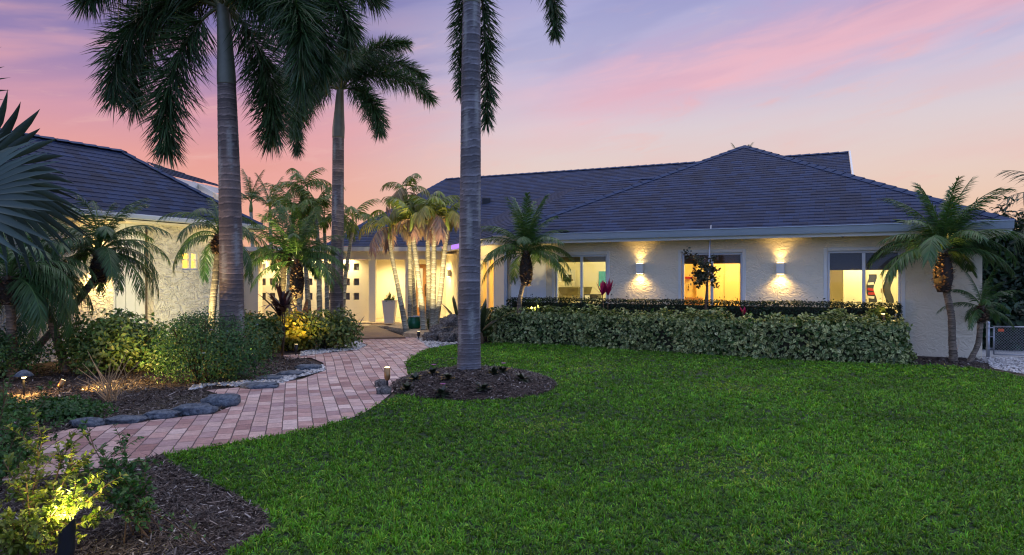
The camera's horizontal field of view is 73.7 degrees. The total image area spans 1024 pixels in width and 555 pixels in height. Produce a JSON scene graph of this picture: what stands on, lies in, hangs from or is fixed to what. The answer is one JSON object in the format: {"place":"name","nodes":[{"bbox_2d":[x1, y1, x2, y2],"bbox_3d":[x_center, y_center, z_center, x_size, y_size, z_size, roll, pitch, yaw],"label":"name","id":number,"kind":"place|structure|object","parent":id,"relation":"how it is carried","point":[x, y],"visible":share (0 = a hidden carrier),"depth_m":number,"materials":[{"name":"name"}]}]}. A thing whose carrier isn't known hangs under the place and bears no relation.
{"place":"outdoors","nodes":[
{"label":"outdoors","id":0,"kind":"place"},
{"bbox_2d":[2,337,428,479],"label":"paved path","id":1,"kind":"structure","parent":0,"point":[342,385],"depth_m":7.90,"materials":[{"name":"brick"}]},
{"bbox_2d":[105,415,147,424],"bbox_3d":[-4.191,1.545,7.405,0.462,0.092,0.277,0,0,-7],"label":"edging stone","id":2,"kind":"object","parent":1,"relation":"on","point":[124,419],"visible":0.9,"depth_m":7.32,"materials":[{"name":"stone"}]},
{"bbox_2d":[142,409,181,419],"bbox_3d":[-3.927,1.538,7.648,0.392,0.107,0.278,0,0,-5],"label":"edging stone","id":3,"kind":"object","parent":1,"relation":"on","point":[160,414],"visible":0.88,"depth_m":7.56,"materials":[{"name":"stone"}]},
{"bbox_2d":[172,403,218,416],"bbox_3d":[-3.645,1.527,7.868,0.488,0.150,0.277,0,0,-13],"label":"edging stone","id":4,"kind":"object","parent":1,"relation":"on","point":[189,409],"visible":0.83,"depth_m":7.78,"materials":[{"name":"stone"}]},
{"bbox_2d":[200,393,240,407],"bbox_3d":[-3.576,1.513,8.373,0.454,0.178,0.362,0,0,-14],"label":"edging stone","id":5,"kind":"object","parent":1,"relation":"on","point":[225,400],"visible":0.78,"depth_m":8.26,"materials":[{"name":"stone"}]},
{"bbox_2d":[240,382,278,388],"bbox_3d":[-3.599,1.542,9.738,0.558,0.089,0.376,0,0,-6],"label":"edging stone","id":6,"kind":"object","parent":1,"relation":"on","point":[255,385],"visible":0.94,"depth_m":9.64,"materials":[{"name":"stone"}]},
{"bbox_2d":[189,337,457,389],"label":"pebbles","id":7,"kind":"object","parent":1,"relation":"on","point":[428,343],"visible":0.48,"depth_m":11.44,"materials":[{"name":"grey gravel"}]},
{"bbox_2d":[374,379,388,386],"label":"edging stone","id":8,"kind":"object","parent":1,"relation":"on","point":[379,382],"visible":0.56,"depth_m":9.77,"materials":[{"name":"grey stone"}]},
{"bbox_2d":[376,385,391,395],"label":"edging stone","id":9,"kind":"object","parent":1,"relation":"on","point":[384,390],"visible":0.86,"depth_m":9.13,"materials":[{"name":"grey stone"}]},
{"bbox_2d":[384,367,389,385],"bbox_3d":[-1.754,1.456,9.600,0.088,0.388,0.086,0,0,0],"label":"garden spotlight","id":10,"kind":"object","parent":1,"relation":"on","point":[387,373],"visible":0.88,"depth_m":9.57,"materials":[{"name":"gold metal"}]},
{"bbox_2d":[0,330,990,554],"bbox_3d":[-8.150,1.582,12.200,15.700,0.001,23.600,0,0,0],"label":"mulch bed","id":11,"kind":"object","parent":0,"point":[292,352],"visible":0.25,"depth_m":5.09,"materials":[{"name":"wood"}]},
{"bbox_2d":[0,388,29,447],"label":"leaf shrub","id":12,"kind":"object","parent":11,"relation":"on","point":[11,402],"visible":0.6,"depth_m":6.35,"materials":[{"name":"green plant"}]},
{"bbox_2d":[0,430,32,477],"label":"shrub","id":13,"kind":"object","parent":11,"relation":"on","point":[4,445],"visible":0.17,"depth_m":5.45,"materials":[{"name":"green plant"}]},
{"bbox_2d":[13,370,33,396],"bbox_3d":[-6.436,1.417,9.000,0.230,0.405,0.230,0,0,0],"label":"path light","id":14,"kind":"object","parent":11,"relation":"on","point":[23,374],"visible":0.98,"depth_m":8.96,"materials":[{"name":"black metal"}]},
{"bbox_2d":[0,323,61,379],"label":"leaf shrub","id":15,"kind":"object","parent":11,"relation":"on","point":[30,358],"visible":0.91,"depth_m":10.53,"materials":[{"name":"green plant"}]},
{"bbox_2d":[0,373,64,495],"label":"green shrub","id":16,"kind":"object","parent":11,"relation":"on","point":[25,422],"visible":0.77,"depth_m":4.95,"materials":[{"name":"green plant"}]},
{"bbox_2d":[0,212,94,379],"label":"date palm","id":17,"kind":"object","parent":11,"relation":"on","point":[14,292],"visible":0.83,"depth_m":10.52,"materials":[{"name":"green plant"}]},
{"bbox_2d":[0,66,95,277],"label":"fan palm","id":18,"kind":"object","parent":11,"relation":"on","point":[27,196],"visible":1,"depth_m":5.47,"materials":[{"name":"green plant"}]},
{"bbox_2d":[0,220,96,373],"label":"date palm","id":19,"kind":"object","parent":11,"relation":"on","point":[76,280],"visible":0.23,"depth_m":11.39,"materials":[{"name":"green plant"}]},
{"bbox_2d":[0,394,118,425],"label":"leaf shrub","id":20,"kind":"object","parent":11,"relation":"on","point":[57,408],"visible":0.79,"depth_m":7.50,"materials":[{"name":"green plant"}]},
{"bbox_2d":[0,407,128,554],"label":"duranta shrub","id":21,"kind":"object","parent":11,"relation":"on","point":[22,535],"visible":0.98,"depth_m":3.60,"materials":[{"name":"green plant"}]},
{"bbox_2d":[57,518,75,554],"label":"garden spotlight","id":22,"kind":"object","parent":11,"relation":"on","point":[66,541],"visible":1,"depth_m":3.39,"materials":[{"name":"black metal"}]},
{"bbox_2d":[69,417,105,427],"bbox_3d":[-4.493,1.534,7.221,0.369,0.122,0.219,0,0,3],"label":"edging stone","id":23,"kind":"object","parent":11,"relation":"on","point":[93,421],"visible":0.76,"depth_m":7.16,"materials":[{"name":"stone"}]},
{"bbox_2d":[23,194,173,365],"bbox_3d":[-7.368,0.086,12.246,2.328,3.089,2.271,0,0,43],"label":"date palm","id":24,"kind":"object","parent":11,"relation":"on","point":[105,265],"visible":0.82,"depth_m":12.11,"materials":[{"name":"green plant"}]},
{"bbox_2d":[39,419,162,543],"bbox_3d":[-2.491,1.249,4.264,1.097,0.651,0.564,0,0,41],"label":"green shrub","id":25,"kind":"object","parent":11,"relation":"on","point":[128,492],"visible":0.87,"depth_m":4.18,"materials":[{"name":"green plant"}]},
{"bbox_2d":[77,350,145,401],"bbox_3d":[-5.149,1.266,8.672,1.123,0.622,0.556,0,0,21],"label":"dry shrub","id":26,"kind":"object","parent":11,"relation":"on","point":[108,397],"visible":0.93,"depth_m":8.59,"materials":[{"name":"brown plant"}]},
{"bbox_2d":[48,308,182,376],"bbox_3d":[-6.438,1.063,11.338,2.336,1.134,1.432,0,0,0],"label":"broadleaf shrub","id":27,"kind":"object","parent":11,"relation":"on","point":[106,341],"visible":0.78,"depth_m":11.00,"materials":[{"name":"green plant"}]},
{"bbox_2d":[136,506,215,550],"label":"mulch","id":28,"kind":"object","parent":11,"relation":"on","point":[180,536],"visible":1,"depth_m":3.93,"materials":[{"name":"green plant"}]},
{"bbox_2d":[140,306,277,386],"bbox_3d":[-4.535,1.021,10.379,1.817,1.170,1.595,0,0,26],"label":"plumbago shrub","id":29,"kind":"object","parent":11,"relation":"on","point":[200,341],"visible":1,"depth_m":10.17,"materials":[{"name":"green plant"}]},
{"bbox_2d":[157,194,273,349],"bbox_3d":[-5.760,-0.006,13.388,1.808,3.272,2.015,0,0,40],"label":"date palm","id":30,"kind":"object","parent":11,"relation":"on","point":[213,245],"visible":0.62,"depth_m":13.33,"materials":[{"name":"green plant"}]},
{"bbox_2d":[62,0,395,377],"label":"foxtail palm","id":31,"kind":"object","parent":11,"relation":"on","point":[151,25],"visible":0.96,"depth_m":10.88,"materials":[{"name":"green plant"}]},
{"bbox_2d":[244,309,284,361],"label":"broadleaf shrub","id":32,"kind":"object","parent":11,"relation":"on","point":[277,330],"visible":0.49,"depth_m":12.90,"materials":[{"name":"green plant"}]},
{"bbox_2d":[254,375,283,379],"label":"edging stone","id":33,"kind":"object","parent":11,"relation":"on","point":[274,377],"visible":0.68,"depth_m":10.39,"materials":[{"name":"stone"}]},
{"bbox_2d":[243,200,324,306],"bbox_3d":[-5.790,-0.177,17.067,2.336,3.615,2.009,0,0,-33],"label":"date palm","id":34,"kind":"object","parent":11,"relation":"on","point":[282,274],"visible":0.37,"depth_m":16.91,"materials":[{"name":"green plant"}]},
{"bbox_2d":[256,282,312,356],"bbox_3d":[-4.587,0.835,13.383,1.463,1.536,1.375,0,0,24],"label":"cordyline","id":35,"kind":"object","parent":11,"relation":"on","point":[283,304],"visible":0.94,"depth_m":13.36,"materials":[{"name":"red plant"}]},
{"bbox_2d":[276,370,304,375],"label":"edging stone","id":36,"kind":"object","parent":11,"relation":"on","point":[292,372],"visible":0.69,"depth_m":10.84,"materials":[{"name":"stone"}]},
{"bbox_2d":[268,307,315,351],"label":"croton shrub","id":37,"kind":"object","parent":11,"relation":"on","point":[295,333],"visible":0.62,"depth_m":14.50,"materials":[{"name":"yellow plant"}]},
{"bbox_2d":[245,202,349,314],"bbox_3d":[-5.216,-0.111,16.614,2.571,3.482,2.516,0,0,0],"label":"date palm","id":38,"kind":"object","parent":11,"relation":"on","point":[296,280],"visible":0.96,"depth_m":16.49,"materials":[{"name":"green plant"}]},
{"bbox_2d":[292,299,320,314],"bbox_3d":[-5.011,1.046,16.255,1.089,1.130,0.946,0,0,39],"label":"bromeliad","id":39,"kind":"object","parent":11,"relation":"on","point":[305,307],"visible":0.07,"depth_m":16.30,"materials":[{"name":"green plant"}]},
{"bbox_2d":[294,364,321,369],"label":"edging stone","id":40,"kind":"object","parent":11,"relation":"on","point":[308,366],"visible":0.63,"depth_m":11.50,"materials":[{"name":"stone"}]},
{"bbox_2d":[261,167,354,316],"bbox_3d":[-6.205,-0.892,20.342,2.716,5.023,2.533,0,0,0],"label":"slender palm","id":41,"kind":"object","parent":11,"relation":"on","point":[304,199],"visible":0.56,"depth_m":20.22,"materials":[{"name":"green plant"}]},
{"bbox_2d":[295,306,363,351],"bbox_3d":[-4.023,1.131,14.893,1.441,0.994,1.110,0,0,23],"label":"broadleaf shrub","id":42,"kind":"object","parent":11,"relation":"on","point":[326,330],"visible":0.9,"depth_m":14.72,"materials":[{"name":"green plant"}]},
{"bbox_2d":[320,199,382,315],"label":"slender palm","id":43,"kind":"object","parent":11,"relation":"on","point":[359,216],"visible":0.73,"depth_m":20.95,"materials":[{"name":"green plant"}]},
{"bbox_2d":[272,31,439,316],"bbox_3d":[-4.733,-2.682,19.220,4.366,8.604,4.371,0,0,41],"label":"foxtail palm","id":44,"kind":"object","parent":11,"relation":"on","point":[359,70],"visible":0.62,"depth_m":18.85,"materials":[{"name":"green plant"}]},
{"bbox_2d":[353,326,405,339],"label":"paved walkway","id":45,"kind":"structure","parent":11,"relation":"on","point":[372,332],"depth_m":18.20,"materials":[{"name":"beige stone"}]},
{"bbox_2d":[388,323,410,331],"bbox_3d":[-3.239,1.520,20.679,1.064,0.100,2.918,0,0,-20],"label":"stone step","id":46,"kind":"object","parent":11,"relation":"on","point":[396,327],"visible":0.48,"depth_m":20.28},
{"bbox_2d":[407,316,420,328],"bbox_3d":[-2.811,1.286,19.600,0.448,0.367,0.448,0,0,0],"label":"green pot","id":47,"kind":"object","parent":46,"relation":"on","point":[413,322],"visible":0.85,"depth_m":19.43,"materials":[{"name":"ceramic"}]},
{"bbox_2d":[358,173,459,332],"bbox_3d":[-2.780,-0.754,19.430,3.318,4.748,2.686,0,0,41],"label":"slender palm","id":48,"kind":"object","parent":11,"relation":"on","point":[420,217],"visible":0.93,"depth_m":19.13,"materials":[{"name":"green plant"}]},
{"bbox_2d":[403,327,428,337],"bbox_3d":[-2.374,1.515,18.816,0.993,0.110,2.733,0,0,0],"label":"stone step","id":49,"kind":"object","parent":11,"relation":"on","point":[412,333],"visible":0.26,"depth_m":18.01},
{"bbox_2d":[0,0,1023,248],"label":"sky","id":50,"kind":"structure","parent":0,"point":[929,94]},
{"bbox_2d":[74,362,1023,428],"bbox_3d":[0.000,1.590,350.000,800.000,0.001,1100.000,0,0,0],"label":"ground","id":51,"kind":"structure","parent":0,"point":[1002,370],"depth_m":9.12,"materials":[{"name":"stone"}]},
{"bbox_2d":[241,168,293,246],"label":"slender palm","id":52,"kind":"object","parent":51,"relation":"on","point":[253,193],"visible":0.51,"depth_m":26.68,"materials":[{"name":"green plant"}]},
{"bbox_2d":[0,128,1017,366],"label":"house","id":53,"kind":"structure","parent":51,"relation":"on","point":[817,224],"depth_m":15.81,"materials":[{"name":"paint"}]},
{"bbox_2d":[113,224,144,327],"bbox_3d":[-8.233,0.260,14.480,0.150,2.820,0.925,0,0,26],"label":"door panel","id":54,"kind":"structure","parent":53,"relation":"in","point":[128,300],"depth_m":14.52,"materials":[{"name":"white paint"}]},
{"bbox_2d":[183,252,197,269],"bbox_3d":[-7.404,-0.380,15.609,0.080,0.420,0.442,0,0,26],"label":"window","id":55,"kind":"structure","parent":53,"relation":"in","point":[188,253],"depth_m":15.63,"materials":[{"name":"metal"}]},
{"bbox_2d":[416,264,425,315],"bbox_3d":[-3.220,0.495,24.607,0.480,1.950,0.126,0,0,0],"label":"front door","id":56,"kind":"structure","parent":53,"relation":"in","point":[422,266],"depth_m":24.62,"materials":[{"name":"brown wood"}]},
{"bbox_2d":[480,256,494,310],"bbox_3d":[-0.723,0.385,19.736,0.148,2.020,1.860,0,0,-19],"label":"window","id":57,"kind":"structure","parent":53,"relation":"in","point":[482,257],"depth_m":19.72,"materials":[{"name":"metal"}]},
{"bbox_2d":[559,281,574,286],"bbox_3d":[1.452,0.194,20.258,0.700,0.160,0.460,0,0,26],"label":"wall shelf","id":58,"kind":"object","parent":53,"relation":"attached to","point":[561,284],"depth_m":20.00,"materials":[{"name":"paint"}]},
{"bbox_2d":[558,287,591,302],"bbox_3d":[1.815,0.923,19.695,0.654,1.300,1.197,0,0,26],"label":"wall desk","id":59,"kind":"object","parent":53,"relation":"on","point":[570,291],"depth_m":19.23,"materials":[{"name":"paint"}]},
{"bbox_2d":[552,251,609,303],"bbox_3d":[1.726,0.115,16.944,1.506,1.500,0.208,0,0,26],"label":"window","id":60,"kind":"structure","parent":53,"relation":"in","point":[597,256],"depth_m":16.91,"materials":[{"name":"metal"}]},
{"bbox_2d":[599,271,605,285],"bbox_3d":[2.744,0.038,20.077,0.400,0.440,0.020,0,0,26],"label":"teal print","id":61,"kind":"object","parent":53,"relation":"attached to","point":[602,275],"visible":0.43,"depth_m":20.10},
{"bbox_2d":[635,263,643,273],"bbox_3d":[3.023,-0.213,16.144,0.190,0.248,0.140,0,0,26],"label":"wall sconce","id":62,"kind":"object","parent":53,"relation":"attached to","point":[639,268],"depth_m":16.09,"materials":[{"name":"metal"}]},
{"bbox_2d":[678,249,745,305],"bbox_3d":[4.563,0.115,15.573,1.492,1.500,0.208,0,0,26],"label":"window","id":63,"kind":"structure","parent":53,"relation":"in","point":[725,256],"depth_m":15.54,"materials":[{"name":"metal"}]},
{"bbox_2d":[696,264,740,305],"bbox_3d":[5.559,0.360,17.761,1.483,2.420,0.200,0,0,26],"label":"closet","id":64,"kind":"object","parent":53,"relation":"on","point":[728,278],"visible":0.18,"depth_m":17.66,"materials":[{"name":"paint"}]},
{"bbox_2d":[696,264,723,304],"bbox_3d":[5.194,0.370,17.888,0.699,2.400,0.050,0,0,26],"label":"sliding door","id":65,"kind":"structure","parent":64,"relation":"in","point":[718,292],"depth_m":17.78,"materials":[{"name":"paint"}]},
{"bbox_2d":[724,264,739,305],"bbox_3d":[5.681,0.370,17.619,0.379,2.400,0.050,0,0,26],"label":"sliding door","id":66,"kind":"structure","parent":64,"relation":"in","point":[731,271],"depth_m":17.60,"materials":[{"name":"paint"}]},
{"bbox_2d":[776,263,784,273],"bbox_3d":[5.817,-0.195,14.793,0.190,0.248,0.140,0,0,26],"label":"wall sconce","id":67,"kind":"object","parent":53,"relation":"attached to","point":[780,268],"depth_m":14.74,"materials":[{"name":"metal"}]},
{"bbox_2d":[843,270,861,307],"bbox_3d":[8.053,0.360,16.066,0.456,2.420,0.100,0,0,26],"label":"partition","id":68,"kind":"object","parent":53,"relation":"in","point":[852,284],"visible":0.29,"depth_m":16.04,"materials":[{"name":"paint"}]},
{"bbox_2d":[824,246,904,319],"bbox_3d":[7.327,0.115,14.236,1.507,1.500,0.208,0,0,26],"label":"window","id":69,"kind":"structure","parent":53,"relation":"in","point":[835,258],"depth_m":14.28,"materials":[{"name":"metal"}]},
{"bbox_2d":[865,270,897,311],"bbox_3d":[8.805,0.440,16.243,0.727,2.260,0.527,0,0,26],"label":"armoire","id":70,"kind":"object","parent":53,"relation":"on","point":[884,292],"visible":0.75,"depth_m":16.06,"materials":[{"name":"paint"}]},
{"bbox_2d":[865,270,881,307],"bbox_3d":[8.541,0.450,16.121,0.359,2.140,0.077,0,0,26],"label":"door","id":71,"kind":"structure","parent":70,"relation":"in","point":[870,275],"depth_m":16.13,"materials":[{"name":"paint"}]},
{"bbox_2d":[882,270,897,311],"bbox_3d":[8.875,0.450,15.975,0.368,2.140,0.050,0,0,26],"label":"door","id":72,"kind":"structure","parent":70,"relation":"in","point":[890,294],"depth_m":15.99,"materials":[{"name":"paint"}]},
{"bbox_2d":[160,341,1023,554],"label":"lawn","id":73,"kind":"structure","parent":0,"point":[585,460],"depth_m":5.55,"materials":[{"name":"plant"}]},
{"bbox_2d":[393,368,555,400],"bbox_3d":[-0.550,1.464,10.020,2.440,0.231,2.720,0,0,0],"label":"mulch mound","id":74,"kind":"object","parent":73,"relation":"on","point":[431,391],"visible":0.3,"depth_m":9.17,"materials":[{"name":"wood"}]},
{"bbox_2d":[398,381,414,391],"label":"bedding plant","id":75,"kind":"object","parent":74,"relation":"on","point":[406,385],"visible":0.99,"depth_m":9.22,"materials":[{"name":"green plant"}]},
{"bbox_2d":[408,372,424,381],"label":"bedding plant","id":76,"kind":"object","parent":74,"relation":"on","point":[415,375],"visible":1,"depth_m":9.64,"materials":[{"name":"green plant"}]},
{"bbox_2d":[425,364,439,375],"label":"bedding plant","id":77,"kind":"object","parent":74,"relation":"on","point":[432,370],"visible":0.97,"depth_m":9.87,"materials":[{"name":"green plant"}]},
{"bbox_2d":[433,383,449,396],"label":"bedding plant","id":78,"kind":"object","parent":74,"relation":"on","point":[442,390],"visible":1,"depth_m":8.83,"materials":[{"name":"green plant"}]},
{"bbox_2d":[475,381,491,391],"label":"bedding plant","id":79,"kind":"object","parent":74,"relation":"on","point":[484,386],"visible":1,"depth_m":8.94,"materials":[{"name":"green plant"}]},
{"bbox_2d":[485,366,500,374],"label":"bedding plant","id":80,"kind":"object","parent":74,"relation":"on","point":[493,370],"visible":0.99,"depth_m":9.68,"materials":[{"name":"green plant"}]},
{"bbox_2d":[444,0,567,370],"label":"foxtail palm","id":81,"kind":"object","parent":74,"relation":"on","point":[469,56],"visible":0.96,"depth_m":10.05,"materials":[{"name":"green plant"}]},
{"bbox_2d":[515,373,529,382],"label":"bedding plant","id":82,"kind":"object","parent":74,"relation":"on","point":[522,377],"visible":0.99,"depth_m":9.49,"materials":[{"name":"green plant"}]},
{"bbox_2d":[584,294,600,300],"bbox_3d":[2.260,0.564,19.142,0.400,0.200,0.406,0,0,26],"label":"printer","id":83,"kind":"object","parent":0,"point":[592,296],"visible":0.48,"depth_m":18.97,"materials":[{"name":"plastic"}]},
{"bbox_2d":[431,335,984,368],"bbox_3d":[2.427,1.578,16.038,14.206,0.001,5.796,0,0,29],"label":"border bed","id":84,"kind":"object","parent":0,"point":[942,361],"visible":0.15,"depth_m":13.14,"materials":[{"name":"soil"}]},
{"bbox_2d":[422,332,436,340],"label":"lava rock","id":85,"kind":"object","parent":84,"relation":"on","point":[427,336],"visible":0.81,"depth_m":16.73,"materials":[{"name":"grey stone"}]},
{"bbox_2d":[429,324,448,340],"bbox_3d":[-1.814,1.413,17.106,0.582,0.511,0.634,0,0,0],"label":"lava rock","id":86,"kind":"object","parent":84,"relation":"on","point":[436,329],"visible":0.53,"depth_m":16.88,"materials":[{"name":"grey stone"}]},
{"bbox_2d":[438,331,456,341],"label":"lava rock","id":87,"kind":"object","parent":84,"relation":"on","point":[447,337],"visible":0.75,"depth_m":16.44,"materials":[{"name":"grey stone"}]},
{"bbox_2d":[439,314,457,331],"bbox_3d":[-1.527,1.316,17.422,0.741,0.795,0.784,0,0,0],"label":"lava rock","id":88,"kind":"object","parent":84,"relation":"on","point":[450,321],"visible":0.23,"depth_m":17.13,"materials":[{"name":"grey stone"}]},
{"bbox_2d":[442,296,457,314],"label":"crinum lily","id":89,"kind":"object","parent":84,"relation":"on","point":[454,306],"visible":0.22,"depth_m":18.18,"materials":[{"name":"green plant"}]},
{"bbox_2d":[440,299,515,343],"bbox_3d":[-0.693,1.033,15.987,1.643,1.141,1.505,0,0,28],"label":"crinum lily","id":90,"kind":"object","parent":84,"relation":"on","point":[483,310],"visible":0.53,"depth_m":15.96,"materials":[{"name":"green plant"}]},
{"bbox_2d":[480,305,499,340],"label":"broadleaf shrub","id":91,"kind":"object","parent":84,"relation":"on","point":[489,320],"visible":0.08,"depth_m":16.76,"materials":[{"name":"green plant"}]},
{"bbox_2d":[481,192,574,342],"bbox_3d":[0.296,-0.208,16.540,2.570,3.676,2.538,0,0,0],"label":"date palm","id":92,"kind":"object","parent":84,"relation":"on","point":[522,238],"visible":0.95,"depth_m":16.40,"materials":[{"name":"green plant"}]},
{"bbox_2d":[596,279,615,309],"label":"ti plant","id":93,"kind":"object","parent":84,"relation":"on","point":[604,288],"visible":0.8,"depth_m":15.80,"materials":[{"name":"red plant"}]},
{"bbox_2d":[682,247,720,309],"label":"young tree","id":94,"kind":"object","parent":84,"relation":"on","point":[702,276],"visible":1,"depth_m":14.80,"materials":[{"name":"green plant"}]},
{"bbox_2d":[487,303,917,363],"bbox_3d":[3.436,1.097,14.589,9.035,1.063,1.222,0,0,31],"label":"variegated hedge","id":95,"kind":"object","parent":84,"relation":"on","point":[865,339],"visible":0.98,"depth_m":13.73,"materials":[{"name":"green plant"}]},
{"bbox_2d":[506,294,902,322],"bbox_3d":[3.829,0.985,15.376,8.657,1.199,0.613,0,0,26],"label":"dark hedge","id":96,"kind":"object","parent":84,"relation":"on","point":[767,308],"visible":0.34,"depth_m":14.80,"materials":[{"name":"green plant"}]},
{"bbox_2d":[707,225,711,308],"bbox_3d":[4.269,0.235,14.936,0.197,2.770,0.097,0,0,-30],"label":"tree stake","id":97,"kind":"object","parent":84,"relation":"on","point":[708,271],"visible":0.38,"depth_m":14.94,"materials":[{"name":"metal"}]},
{"bbox_2d":[863,302,890,322],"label":"leaf shrub","id":98,"kind":"object","parent":84,"relation":"on","point":[878,311],"visible":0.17,"depth_m":13.03,"materials":[{"name":"green plant"}]},
{"bbox_2d":[866,176,1023,361],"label":"date palm","id":99,"kind":"object","parent":84,"relation":"on","point":[935,241],"visible":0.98,"depth_m":12.63,"materials":[{"name":"green plant"}]},
{"bbox_2d":[937,265,1022,362],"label":"date palm","id":100,"kind":"object","parent":84,"relation":"on","point":[979,316],"visible":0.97,"depth_m":12.69,"materials":[{"name":"green plant"}]},
{"bbox_2d":[973,349,1023,365],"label":"gravel yard","id":101,"kind":"structure","parent":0,"point":[992,355],"depth_m":14.14,"materials":[{"name":"grey gravel"}]},
{"bbox_2d":[986,321,992,356],"bbox_3d":[9.484,1.265,13.550,0.148,0.810,0.076,0,0,0],"label":"gate post","id":102,"kind":"object","parent":101,"relation":"on","point":[988,336],"visible":0.9,"depth_m":13.53,"materials":[{"name":"metal"}]},
{"bbox_2d":[993,326,1023,355],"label":"chain link gate","id":103,"kind":"structure","parent":102,"relation":"attached to","point":[1000,331],"depth_m":13.44,"materials":[{"name":"metal"}]},
{"bbox_2d":[982,196,1023,302],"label":"garden bush","id":104,"kind":"object","parent":101,"relation":"on","point":[1017,283],"visible":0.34,"depth_m":17.65,"materials":[{"name":"green plant"}]},
{"bbox_2d":[982,291,1023,350],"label":"garden bush","id":105,"kind":"object","parent":101,"relation":"on","point":[1013,307],"visible":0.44,"depth_m":14.73,"materials":[{"name":"green plant"}]},
{"bbox_2d":[985,357,1023,373],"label":"gravel","id":106,"kind":"structure","parent":101,"relation":"on","point":[1006,362],"depth_m":12.27,"materials":[{"name":"white gravel"}]},
{"bbox_2d":[994,170,1023,259],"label":"slender palm","id":107,"kind":"object","parent":101,"relation":"on","point":[1017,196],"visible":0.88,"depth_m":16.75,"materials":[{"name":"green plant"}]},
{"bbox_3d":[-3.956,1.535,22.441,1.123,0.070,1.651,0,0,0],"label":"stone step","id":108,"kind":"object","parent":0,"visible":0},
{"bbox_2d":[382,300,397,323],"bbox_3d":[-3.920,1.101,21.900,0.431,0.739,0.431,0,0,0],"label":"tall planter","id":109,"kind":"object","parent":108,"relation":"on","point":[389,309],"visible":0.97,"depth_m":21.72,"materials":[{"name":"white ceramic"}]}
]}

